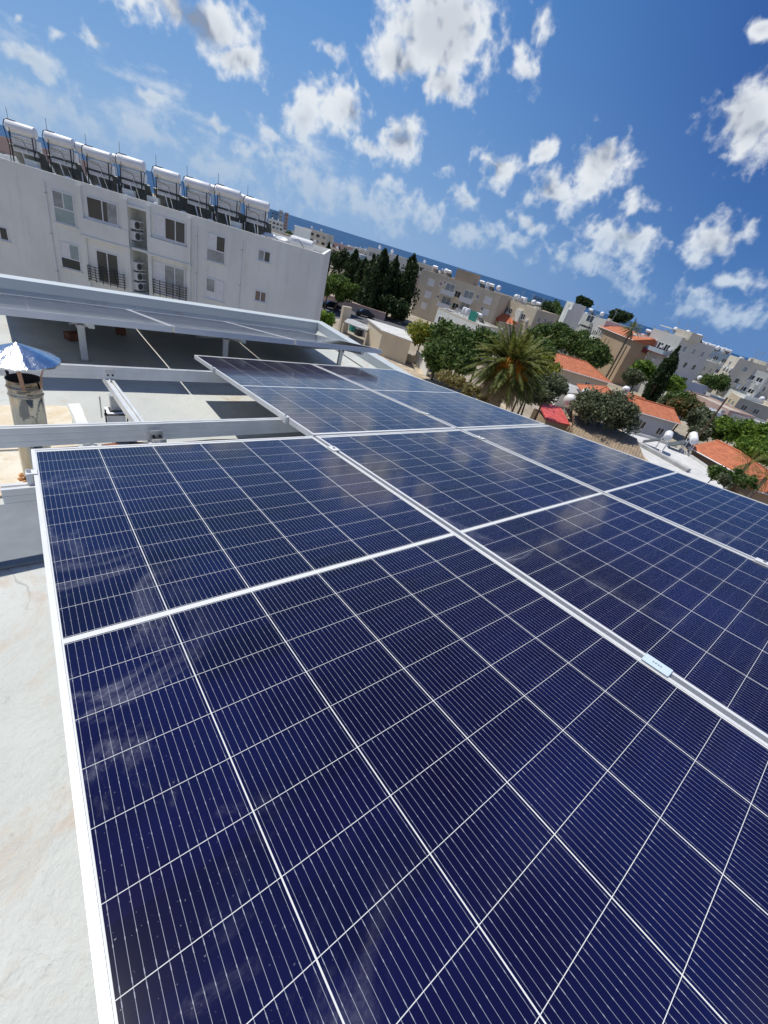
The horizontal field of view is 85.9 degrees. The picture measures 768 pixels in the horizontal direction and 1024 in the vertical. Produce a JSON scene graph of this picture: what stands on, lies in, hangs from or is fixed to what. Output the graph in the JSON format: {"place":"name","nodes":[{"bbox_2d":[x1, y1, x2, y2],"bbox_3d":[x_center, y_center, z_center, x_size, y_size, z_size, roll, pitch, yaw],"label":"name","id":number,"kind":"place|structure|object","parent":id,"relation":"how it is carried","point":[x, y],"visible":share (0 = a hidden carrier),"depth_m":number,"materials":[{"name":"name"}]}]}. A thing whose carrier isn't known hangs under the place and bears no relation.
{"place":"outdoors","nodes":[
{"label":"outdoors","id":0,"kind":"place"},
{"bbox_2d":[0,153,330,320],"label":"apartment building","id":1,"kind":"structure","parent":0,"point":[54,226],"depth_m":28.05,"materials":[{"name":"white paint"}]},
{"bbox_2d":[3,110,52,172],"bbox_3d":[-22.196,-23.025,25.715,1.901,2.850,1.300,10,32,-11],"label":"solar water heater","id":2,"kind":"object","parent":1,"relation":"on","point":[22,148],"visible":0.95,"depth_m":25.53,"materials":[{"name":"white metal"}]},
{"bbox_2d":[51,189,77,228],"bbox_3d":[-20.545,-19.469,26.519,1.411,1.820,0.518,11,32,-11],"label":"window","id":3,"kind":"structure","parent":1,"relation":"in","point":[63,203],"depth_m":26.50,"materials":[{"name":"white glass"}]},
{"bbox_2d":[42,119,87,183],"bbox_3d":[-20.151,-22.672,26.100,1.901,2.908,1.300,10,32,-11],"label":"solar water heater","id":4,"kind":"object","parent":1,"relation":"on","point":[61,160],"visible":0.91,"depth_m":25.96,"materials":[{"name":"white metal"}]},
{"bbox_2d":[58,240,82,273],"bbox_3d":[-21.234,-17.262,27.954,1.381,1.640,0.504,11,32,-11],"label":"window","id":5,"kind":"structure","parent":1,"relation":"in","point":[69,253],"depth_m":27.94,"materials":[{"name":"white glass"}]},
{"bbox_2d":[81,138,120,193],"bbox_3d":[-18.094,-22.231,26.546,1.901,2.765,1.300,10,32,-11],"label":"solar water heater","id":6,"kind":"object","parent":1,"relation":"on","point":[99,173],"visible":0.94,"depth_m":26.39,"materials":[{"name":"white metal"}]},
{"bbox_2d":[85,195,119,227],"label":"window","id":7,"kind":"structure","parent":1,"relation":"in","point":[100,210],"depth_m":26.69,"materials":[{"name":"white glass"}]},
{"bbox_2d":[95,249,120,287],"bbox_3d":[-19.013,-16.758,28.453,1.521,2.020,0.586,11,32,-11],"label":"balcony door","id":8,"kind":"structure","parent":1,"relation":"in","point":[107,261],"depth_m":28.36,"materials":[{"name":"white glass"}]},
{"bbox_2d":[115,147,152,200],"bbox_3d":[-16.201,-21.947,26.873,1.901,2.918,1.300,10,32,-11],"label":"solar water heater","id":9,"kind":"object","parent":1,"relation":"on","point":[129,179],"visible":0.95,"depth_m":26.68,"materials":[{"name":"white metal"}]},
{"bbox_2d":[151,155,185,210],"bbox_3d":[-14.145,-21.531,27.301,1.901,2.835,1.300,10,32,-11],"label":"solar water heater","id":10,"kind":"object","parent":1,"relation":"on","point":[164,192],"visible":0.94,"depth_m":27.13,"materials":[{"name":"white metal"}]},
{"bbox_2d":[154,261,184,300],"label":"balcony door","id":11,"kind":"structure","parent":1,"relation":"in","point":[163,272],"depth_m":28.97,"materials":[{"name":"white glass"}]},
{"bbox_2d":[153,214,186,245],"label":"window","id":12,"kind":"structure","parent":1,"relation":"in","point":[171,230],"depth_m":27.45,"materials":[{"name":"white glass"}]},
{"bbox_2d":[182,176,215,221],"bbox_3d":[-12.334,-21.183,27.665,1.901,2.804,1.300,10,32,-11],"label":"solar water heater","id":13,"kind":"object","parent":1,"relation":"on","point":[195,201],"visible":0.93,"depth_m":27.53,"materials":[{"name":"white metal"}]},
{"bbox_2d":[204,277,223,303],"bbox_3d":[-12.119,-15.874,29.544,1.381,1.420,0.504,11,32,-11],"label":"window","id":14,"kind":"structure","parent":1,"relation":"in","point":[214,288],"depth_m":29.54,"materials":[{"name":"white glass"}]},
{"bbox_2d":[205,232,225,265],"bbox_3d":[-11.472,-17.947,28.197,1.381,1.700,0.504,11,32,-11],"label":"window","id":15,"kind":"structure","parent":1,"relation":"in","point":[216,244],"depth_m":28.18,"materials":[{"name":"white glass"}]},
{"bbox_2d":[214,173,243,229],"bbox_3d":[-10.445,-20.889,27.999,1.901,2.933,1.300,10,32,-11],"label":"solar water heater","id":16,"kind":"object","parent":1,"relation":"on","point":[225,209],"visible":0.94,"depth_m":27.80,"materials":[{"name":"white metal"}]},
{"bbox_2d":[243,195,271,238],"bbox_3d":[-8.650,-20.490,28.398,1.901,2.774,1.300,10,32,-11],"label":"solar water heater","id":17,"kind":"object","parent":1,"relation":"on","point":[252,219],"visible":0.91,"depth_m":28.23,"materials":[{"name":"white metal"}]},
{"bbox_2d":[321,306,409,332],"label":"car park","id":18,"kind":"structure","parent":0,"point":[387,321],"depth_m":88.96,"materials":[{"name":"grey asphalt"}]},
{"bbox_2d":[323,295,385,320],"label":"garden wall","id":19,"kind":"structure","parent":18,"relation":"on","point":[380,315],"depth_m":91.71,"materials":[{"name":"beige concrete"}]},
{"bbox_2d":[0,125,748,359],"bbox_3d":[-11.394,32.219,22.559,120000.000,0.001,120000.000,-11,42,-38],"label":"sea","id":20,"kind":"structure","parent":0,"point":[509,289],"depth_m":4232.97,"materials":[{"name":"liquid"}]},
{"bbox_2d":[0,0,767,362],"label":"sky","id":21,"kind":"structure","parent":0,"point":[613,154],"materials":[{"name":"blue"}]},
{"bbox_2d":[104,180,767,468],"bbox_3d":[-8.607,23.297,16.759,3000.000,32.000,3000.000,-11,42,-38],"label":"ground","id":22,"kind":"structure","parent":0,"point":[680,432],"depth_m":72.40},
{"bbox_2d":[0,136,88,174],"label":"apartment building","id":23,"kind":"structure","parent":22,"relation":"on","point":[4,147],"depth_m":45.07,"materials":[{"name":"concrete"}]},
{"bbox_2d":[0,274,412,1023],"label":"rooftop","id":24,"kind":"structure","parent":22,"relation":"on","point":[46,970],"depth_m":1.47,"materials":[{"name":"paint"}]},
{"bbox_2d":[0,451,23,497],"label":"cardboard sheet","id":25,"kind":"object","parent":24,"relation":"on","point":[10,468],"visible":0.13,"depth_m":2.28,"materials":[{"name":"beige cardboard"}]},
{"bbox_2d":[0,504,43,569],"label":"membrane patch","id":26,"kind":"object","parent":24,"relation":"on","point":[20,539],"visible":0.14,"depth_m":1.91,"materials":[{"name":"white plastic"}]},
{"bbox_2d":[0,342,60,482],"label":"chimney pipe","id":27,"kind":"object","parent":24,"relation":"on","point":[25,393],"visible":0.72,"depth_m":1.99,"materials":[{"name":"silver metal"}]},
{"bbox_2d":[0,405,77,450],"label":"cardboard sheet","id":28,"kind":"object","parent":24,"relation":"on","point":[58,414],"visible":0.36,"depth_m":2.77,"materials":[{"name":"beige cardboard"}]},
{"bbox_2d":[68,322,90,361],"bbox_3d":[-2.932,-1.779,3.921,0.080,0.350,0.991,-11,42,-38],"label":"support leg","id":29,"kind":"object","parent":24,"relation":"on","point":[81,327],"visible":0.81,"depth_m":3.65,"materials":[{"name":"metal"}]},
{"bbox_2d":[83,323,94,328],"bbox_3d":[-2.949,-1.894,3.980,0.040,0.402,1.918,-11,42,-38],"label":"back row rail","id":30,"kind":"object","parent":29,"relation":"attached to","point":[91,326],"visible":0.23,"depth_m":3.33,"materials":[{"name":"metal"}]},
{"bbox_2d":[0,293,171,331],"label":"solar module","id":31,"kind":"object","parent":30,"relation":"on","point":[35,307],"visible":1,"depth_m":3.44,"materials":[{"name":"grey glass"}]},
{"bbox_2d":[68,403,96,445],"bbox_3d":[-2.089,-0.613,2.851,0.082,0.016,0.646,-12,42,-38],"label":"white slab","id":32,"kind":"object","parent":24,"relation":"on","point":[76,410],"depth_m":2.93,"materials":[{"name":"white concrete"}]},
{"bbox_2d":[99,393,127,421],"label":"ballast block","id":33,"kind":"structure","parent":24,"relation":"on","point":[113,412],"depth_m":2.74,"materials":[{"name":"concrete"}]},
{"bbox_2d":[102,379,151,443],"bbox_3d":[-0.879,-0.135,1.765,0.048,0.538,3.657,-11,42,-38],"label":"slope rail","id":34,"kind":"object","parent":33,"relation":"on","point":[129,410],"visible":0.12,"depth_m":2.50,"materials":[{"name":"metal"}]},
{"bbox_2d":[0,481,36,508],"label":"support beam","id":35,"kind":"structure","parent":34,"relation":"on","point":[18,495],"depth_m":1.30,"materials":[{"name":"metal"}]},
{"bbox_2d":[31,436,767,1023],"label":"solar module","id":36,"kind":"object","parent":35,"relation":"on","point":[347,742],"visible":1,"depth_m":0.69,"materials":[{"name":"blue glass"}]},
{"bbox_2d":[641,653,672,676],"bbox_3d":[0.678,0.390,1.032,0.038,0.026,0.064,-11,34,-38],"label":"printed clamp","id":37,"kind":"object","parent":36,"relation":"attached to","point":[659,666],"visible":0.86,"depth_m":1.02,"materials":[{"name":"metal"}]},
{"bbox_2d":[315,429,767,743],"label":"solar module","id":38,"kind":"object","parent":35,"relation":"on","point":[689,608],"visible":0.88,"depth_m":1.54,"materials":[{"name":"blue glass"}]},
{"bbox_2d":[461,425,767,561],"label":"solar module","id":39,"kind":"object","parent":35,"relation":"on","point":[736,522],"visible":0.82,"depth_m":2.47,"materials":[{"name":"blue glass"}]},
{"bbox_2d":[0,363,228,382],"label":"support beam","id":40,"kind":"structure","parent":34,"relation":"on","point":[63,370],"depth_m":2.90,"materials":[{"name":"metal"}]},
{"bbox_2d":[313,364,545,429],"bbox_3d":[0.329,-1.134,3.931,1.134,0.033,2.094,-11,34,-38],"label":"solar module","id":41,"kind":"object","parent":40,"relation":"on","point":[457,410],"visible":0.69,"depth_m":3.72,"materials":[{"name":"blue glass"}]},
{"bbox_2d":[0,417,299,448],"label":"support beam","id":42,"kind":"structure","parent":34,"relation":"on","point":[14,436],"depth_m":1.95,"materials":[{"name":"metal"}]},
{"bbox_2d":[194,355,456,437],"bbox_3d":[-0.568,-0.957,3.227,1.134,0.033,2.094,-11,34,-38],"label":"solar module","id":43,"kind":"object","parent":42,"relation":"on","point":[309,399],"visible":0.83,"depth_m":2.96,"materials":[{"name":"blue glass"}]},
{"bbox_2d":[196,335,229,356],"bbox_3d":[-1.962,-1.970,4.681,0.080,0.350,0.991,-11,42,-38],"label":"support leg","id":44,"kind":"object","parent":24,"relation":"on","point":[225,347],"visible":0.53,"depth_m":4.39,"materials":[{"name":"metal"}]},
{"bbox_2d":[228,338,245,343],"bbox_3d":[-1.980,-2.086,4.740,0.040,0.402,1.918,-11,42,-38],"label":"back row rail","id":45,"kind":"object","parent":44,"relation":"on","point":[240,341],"visible":0.23,"depth_m":4.11,"materials":[{"name":"metal"}]},
{"bbox_2d":[128,309,294,344],"bbox_3d":[-2.003,-2.082,4.609,1.134,0.050,2.094,-11,31,-38],"label":"solar module","id":46,"kind":"object","parent":45,"relation":"on","point":[197,326],"visible":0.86,"depth_m":4.16,"materials":[{"name":"grey glass"}]},
{"bbox_2d":[302,346,343,365],"bbox_3d":[-0.838,-2.192,5.563,0.080,0.350,0.991,-11,42,-38],"label":"support leg","id":47,"kind":"object","parent":24,"relation":"on","point":[340,356],"visible":0.54,"depth_m":5.29,"materials":[{"name":"metal"}]},
{"bbox_2d":[344,350,363,354],"bbox_3d":[-0.856,-2.308,5.622,0.040,0.402,1.918,-11,42,-38],"label":"back row rail","id":48,"kind":"object","parent":47,"relation":"attached to","point":[360,353],"visible":0.23,"depth_m":5.01,"materials":[{"name":"metal"}]},
{"bbox_2d":[225,321,381,353],"bbox_3d":[-1.106,-2.259,5.313,1.134,0.050,2.094,-11,31,-38],"label":"solar module","id":49,"kind":"object","parent":48,"relation":"on","point":[301,338],"visible":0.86,"depth_m":4.89,"materials":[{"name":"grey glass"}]},
{"bbox_2d":[304,227,333,247],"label":"town building","id":50,"kind":"structure","parent":22,"relation":"on","point":[322,238],"depth_m":244.69,"materials":[{"name":"beige paint"}]},
{"bbox_2d":[328,247,349,276],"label":"tree","id":51,"kind":"object","parent":22,"relation":"on","point":[338,259],"visible":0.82,"depth_m":107.51,"materials":[{"name":"green plant"}]},
{"bbox_2d":[327,272,359,310],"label":"tree","id":52,"kind":"object","parent":22,"relation":"on","point":[347,290],"visible":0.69,"depth_m":82.48,"materials":[{"name":"green plant"}]},
{"bbox_2d":[343,248,360,283],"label":"cypress","id":53,"kind":"object","parent":22,"relation":"on","point":[352,263],"visible":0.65,"depth_m":103.85,"materials":[{"name":"green plant"}]},
{"bbox_2d":[361,248,393,310],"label":"cypress","id":54,"kind":"object","parent":22,"relation":"on","point":[379,267],"visible":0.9,"depth_m":91.91,"materials":[{"name":"green plant"}]},
{"bbox_2d":[367,247,406,273],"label":"town building","id":55,"kind":"structure","parent":22,"relation":"on","point":[372,251],"depth_m":165.83,"materials":[{"name":"white concrete"}]},
{"bbox_2d":[365,318,412,364],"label":"building","id":56,"kind":"structure","parent":22,"relation":"on","point":[393,343],"depth_m":61.84,"materials":[{"name":"beige paint"}]},
{"bbox_2d":[381,254,401,315],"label":"cypress","id":57,"kind":"object","parent":22,"relation":"on","point":[396,265],"visible":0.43,"depth_m":93.14,"materials":[{"name":"green plant"}]},
{"bbox_2d":[375,293,411,319],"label":"tree","id":58,"kind":"object","parent":22,"relation":"on","point":[392,305],"visible":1,"depth_m":92.05,"materials":[{"name":"green plant"}]},
{"bbox_2d":[390,252,419,320],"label":"cypress","id":59,"kind":"object","parent":22,"relation":"on","point":[406,285],"visible":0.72,"depth_m":93.22,"materials":[{"name":"green plant"}]},
{"bbox_2d":[405,319,437,355],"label":"tree","id":60,"kind":"object","parent":22,"relation":"on","point":[418,333],"visible":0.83,"depth_m":61.32,"materials":[{"name":"green plant"}]},
{"bbox_2d":[361,344,510,410],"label":"gravel yard","id":61,"kind":"structure","parent":22,"relation":"on","point":[414,370],"depth_m":59.33,"materials":[{"name":"beige gravel"}]},
{"bbox_2d":[420,337,453,379],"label":"tree","id":62,"kind":"object","parent":61,"relation":"on","point":[432,352],"visible":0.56,"depth_m":55.41,"materials":[{"name":"green plant"}]},
{"bbox_2d":[423,317,467,350],"bbox_3d":[9.128,-23.855,60.056,6.318,7.858,6.503,29,34,18],"label":"tree","id":63,"kind":"object","parent":61,"relation":"on","point":[442,325],"visible":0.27,"depth_m":58.19,"materials":[{"name":"green plant"}]},
{"bbox_2d":[439,339,476,388],"bbox_3d":[9.776,-19.080,54.199,5.760,6.640,5.200,-11,42,-38],"label":"tree","id":64,"kind":"object","parent":61,"relation":"on","point":[458,358],"visible":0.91,"depth_m":52.39,"materials":[{"name":"green plant"}]},
{"bbox_2d":[443,323,495,365],"bbox_3d":[10.952,-21.302,56.871,7.608,7.985,6.703,-11,42,-38],"label":"tree","id":65,"kind":"object","parent":61,"relation":"on","point":[464,334],"visible":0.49,"depth_m":54.58,"materials":[{"name":"green plant"}]},
{"bbox_2d":[463,320,556,409],"bbox_3d":[11.390,-12.257,39.384,8.654,11.951,8.935,-11,42,-38],"label":"palm tree","id":66,"kind":"object","parent":61,"relation":"on","point":[509,376],"visible":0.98,"depth_m":37.18,"materials":[{"name":"green plant"}]},
{"bbox_2d":[410,268,512,324],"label":"apartment building","id":67,"kind":"structure","parent":22,"relation":"on","point":[460,290],"depth_m":106.44,"materials":[{"name":"beige paint"}]},
{"bbox_2d":[433,307,502,360],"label":"house","id":68,"kind":"structure","parent":22,"relation":"on","point":[451,315],"depth_m":79.87,"materials":[{"name":"concrete"}]},
{"bbox_2d":[504,291,558,341],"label":"apartment building","id":69,"kind":"structure","parent":22,"relation":"on","point":[518,313],"depth_m":105.88,"materials":[{"name":"beige paint"}]},
{"bbox_2d":[520,380,552,414],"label":"tree","id":70,"kind":"object","parent":22,"relation":"on","point":[537,399],"visible":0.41,"depth_m":41.61,"materials":[{"name":"green plant"}]},
{"bbox_2d":[517,347,562,413],"bbox_3d":[17.426,-14.578,48.549,4.905,9.129,4.934,-11,42,-38],"label":"tree","id":71,"kind":"object","parent":22,"relation":"on","point":[555,366],"visible":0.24,"depth_m":46.19,"materials":[{"name":"green plant"}]},
{"bbox_2d":[524,322,555,347],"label":"tree","id":72,"kind":"object","parent":22,"relation":"on","point":[542,329],"visible":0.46,"depth_m":94.89,"materials":[{"name":"green plant"}]},
{"bbox_2d":[530,403,569,430],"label":"shed","id":73,"kind":"structure","parent":22,"relation":"on","point":[552,415],"depth_m":46.14,"materials":[{"name":"stone"}]},
{"bbox_2d":[534,371,568,419],"bbox_3d":[16.495,-11.119,43.960,4.677,7.876,3.949,-11,42,-38],"label":"tree","id":74,"kind":"object","parent":22,"relation":"on","point":[559,387],"visible":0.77,"depth_m":41.85,"materials":[{"name":"green plant"}]},
{"bbox_2d":[544,321,572,350],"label":"tree","id":75,"kind":"object","parent":22,"relation":"on","point":[562,330],"visible":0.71,"depth_m":94.19,"materials":[{"name":"green plant"}]},
{"bbox_2d":[558,301,585,353],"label":"stair tower","id":76,"kind":"structure","parent":22,"relation":"on","point":[571,314],"depth_m":116.25,"materials":[{"name":"white paint"}]},
{"bbox_2d":[557,329,600,358],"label":"tree","id":77,"kind":"object","parent":22,"relation":"on","point":[573,341],"visible":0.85,"depth_m":89.84,"materials":[{"name":"green plant"}]},
{"bbox_2d":[552,353,611,385],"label":"house","id":78,"kind":"structure","parent":22,"relation":"on","point":[576,371],"depth_m":76.72,"materials":[{"name":"orange tile"}]},
{"bbox_2d":[568,385,605,424],"bbox_3d":[21.492,-10.046,45.212,4.711,7.353,3.974,-11,42,-38],"label":"tree","id":79,"kind":"object","parent":22,"relation":"on","point":[575,404],"visible":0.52,"depth_m":43.56,"materials":[{"name":"green plant"}]},
{"bbox_2d":[575,340,613,368],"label":"tree","id":80,"kind":"object","parent":22,"relation":"on","point":[600,356],"visible":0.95,"depth_m":86.31,"materials":[{"name":"green plant"}]},
{"bbox_2d":[566,306,633,358],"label":"apartment building","id":81,"kind":"structure","parent":22,"relation":"on","point":[588,321],"depth_m":119.69,"materials":[{"name":"white paint"}]},
{"bbox_2d":[564,405,644,459],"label":"house","id":82,"kind":"structure","parent":22,"relation":"on","point":[618,440],"depth_m":43.08,"materials":[{"name":"tile"}]},
{"bbox_2d":[578,388,635,425],"bbox_3d":[22.461,-9.473,43.976,5.375,8.230,5.931,21,32,7],"label":"tree","id":83,"kind":"object","parent":22,"relation":"on","point":[611,401],"visible":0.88,"depth_m":42.19,"materials":[{"name":"green plant"}]},
{"bbox_2d":[607,308,634,323],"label":"tree","id":84,"kind":"object","parent":22,"relation":"on","point":[621,316],"visible":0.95,"depth_m":134.85,"materials":[{"name":"green plant"}]},
{"bbox_2d":[602,400,642,436],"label":"tree","id":85,"kind":"object","parent":22,"relation":"on","point":[632,418],"visible":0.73,"depth_m":42.27,"materials":[{"name":"green plant"}]},
{"bbox_2d":[589,326,656,386],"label":"house","id":86,"kind":"structure","parent":22,"relation":"on","point":[613,337],"depth_m":103.58,"materials":[{"name":"beige concrete"}]},
{"bbox_2d":[605,318,644,377],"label":"palm tree","id":87,"kind":"object","parent":22,"relation":"on","point":[629,335],"visible":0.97,"depth_m":87.06,"materials":[{"name":"green plant"}]},
{"bbox_2d":[620,367,646,394],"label":"tree","id":88,"kind":"object","parent":22,"relation":"on","point":[632,376],"visible":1,"depth_m":81.71,"materials":[{"name":"green plant"}]},
{"bbox_2d":[627,359,657,394],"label":"tree","id":89,"kind":"object","parent":22,"relation":"on","point":[648,367],"visible":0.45,"depth_m":85.05,"materials":[{"name":"green plant"}]},
{"bbox_2d":[626,396,681,440],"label":"house","id":90,"kind":"structure","parent":22,"relation":"on","point":[658,420],"depth_m":60.89,"materials":[{"name":"orange tile"}]},
{"bbox_2d":[641,345,681,401],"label":"cypress","id":91,"kind":"object","parent":22,"relation":"on","point":[655,387],"visible":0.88,"depth_m":79.64,"materials":[{"name":"green plant"}]},
{"bbox_2d":[630,322,714,393],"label":"apartment building","id":92,"kind":"structure","parent":22,"relation":"on","point":[694,353],"depth_m":97.00,"materials":[{"name":"white paint"}]},
{"bbox_2d":[657,374,687,402],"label":"tree","id":93,"kind":"object","parent":22,"relation":"on","point":[676,382],"visible":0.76,"depth_m":81.11,"materials":[{"name":"green plant"}]},
{"bbox_2d":[618,428,727,488],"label":"terrace house","id":94,"kind":"structure","parent":22,"relation":"on","point":[682,462],"depth_m":45.40,"materials":[{"name":"white paint"}]},
{"bbox_2d":[666,392,708,430],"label":"tree","id":95,"kind":"object","parent":22,"relation":"on","point":[683,407],"visible":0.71,"depth_m":65.89,"materials":[{"name":"green plant"}]},
{"bbox_2d":[683,406,716,439],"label":"tree","id":96,"kind":"object","parent":22,"relation":"on","point":[697,416],"visible":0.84,"depth_m":62.18,"materials":[{"name":"green plant"}]},
{"bbox_2d":[697,373,731,393],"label":"tree","id":97,"kind":"object","parent":22,"relation":"on","point":[722,383],"visible":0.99,"depth_m":105.90,"materials":[{"name":"green plant"}]},
{"bbox_2d":[684,390,754,419],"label":"house","id":98,"kind":"structure","parent":22,"relation":"on","point":[711,402],"depth_m":90.37,"materials":[{"name":"paint"}]},
{"bbox_2d":[688,439,767,489],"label":"house","id":99,"kind":"structure","parent":22,"relation":"on","point":[717,451],"depth_m":47.60,"materials":[{"name":"orange tile"}]},
{"bbox_2d":[712,416,760,443],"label":"tree","id":100,"kind":"object","parent":22,"relation":"on","point":[736,428],"visible":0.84,"depth_m":58.00,"materials":[{"name":"green plant"}]},
{"bbox_2d":[711,350,767,399],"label":"apartment building","id":101,"kind":"structure","parent":22,"relation":"on","point":[740,370],"depth_m":109.88,"materials":[{"name":"white paint"}]},
{"bbox_2d":[728,468,759,491],"bbox_3d":[30.877,-1.071,37.219,2.592,5.974,2.609,-11,42,-38],"label":"shrub","id":102,"kind":"object","parent":22,"relation":"on","point":[739,478],"visible":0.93,"depth_m":35.81,"materials":[{"name":"green plant"}]},
{"bbox_2d":[725,393,767,420],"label":"house","id":103,"kind":"structure","parent":22,"relation":"on","point":[757,410],"depth_m":103.54,"materials":[{"name":"grey paint"}]},
{"bbox_2d":[726,447,767,490],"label":"palm tree","id":104,"kind":"object","parent":22,"relation":"on","point":[746,466],"visible":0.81,"depth_m":43.65,"materials":[{"name":"green plant"}]},
{"bbox_2d":[730,473,767,504],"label":"house","id":105,"kind":"structure","parent":22,"relation":"on","point":[762,496],"depth_m":43.34,"materials":[{"name":"orange tile"}]},
{"bbox_2d":[733,436,767,467],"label":"tree","id":106,"kind":"object","parent":22,"relation":"on","point":[748,445],"visible":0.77,"depth_m":52.87,"materials":[{"name":"green plant"}]},
{"bbox_2d":[736,419,767,441],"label":"tree","id":107,"kind":"object","parent":22,"relation":"on","point":[762,428],"visible":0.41,"depth_m":57.16,"materials":[{"name":"green plant"}]},
{"bbox_2d":[738,356,767,396],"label":"apartment building","id":108,"kind":"structure","parent":22,"relation":"on","point":[756,383],"depth_m":109.11,"materials":[{"name":"white paint"}]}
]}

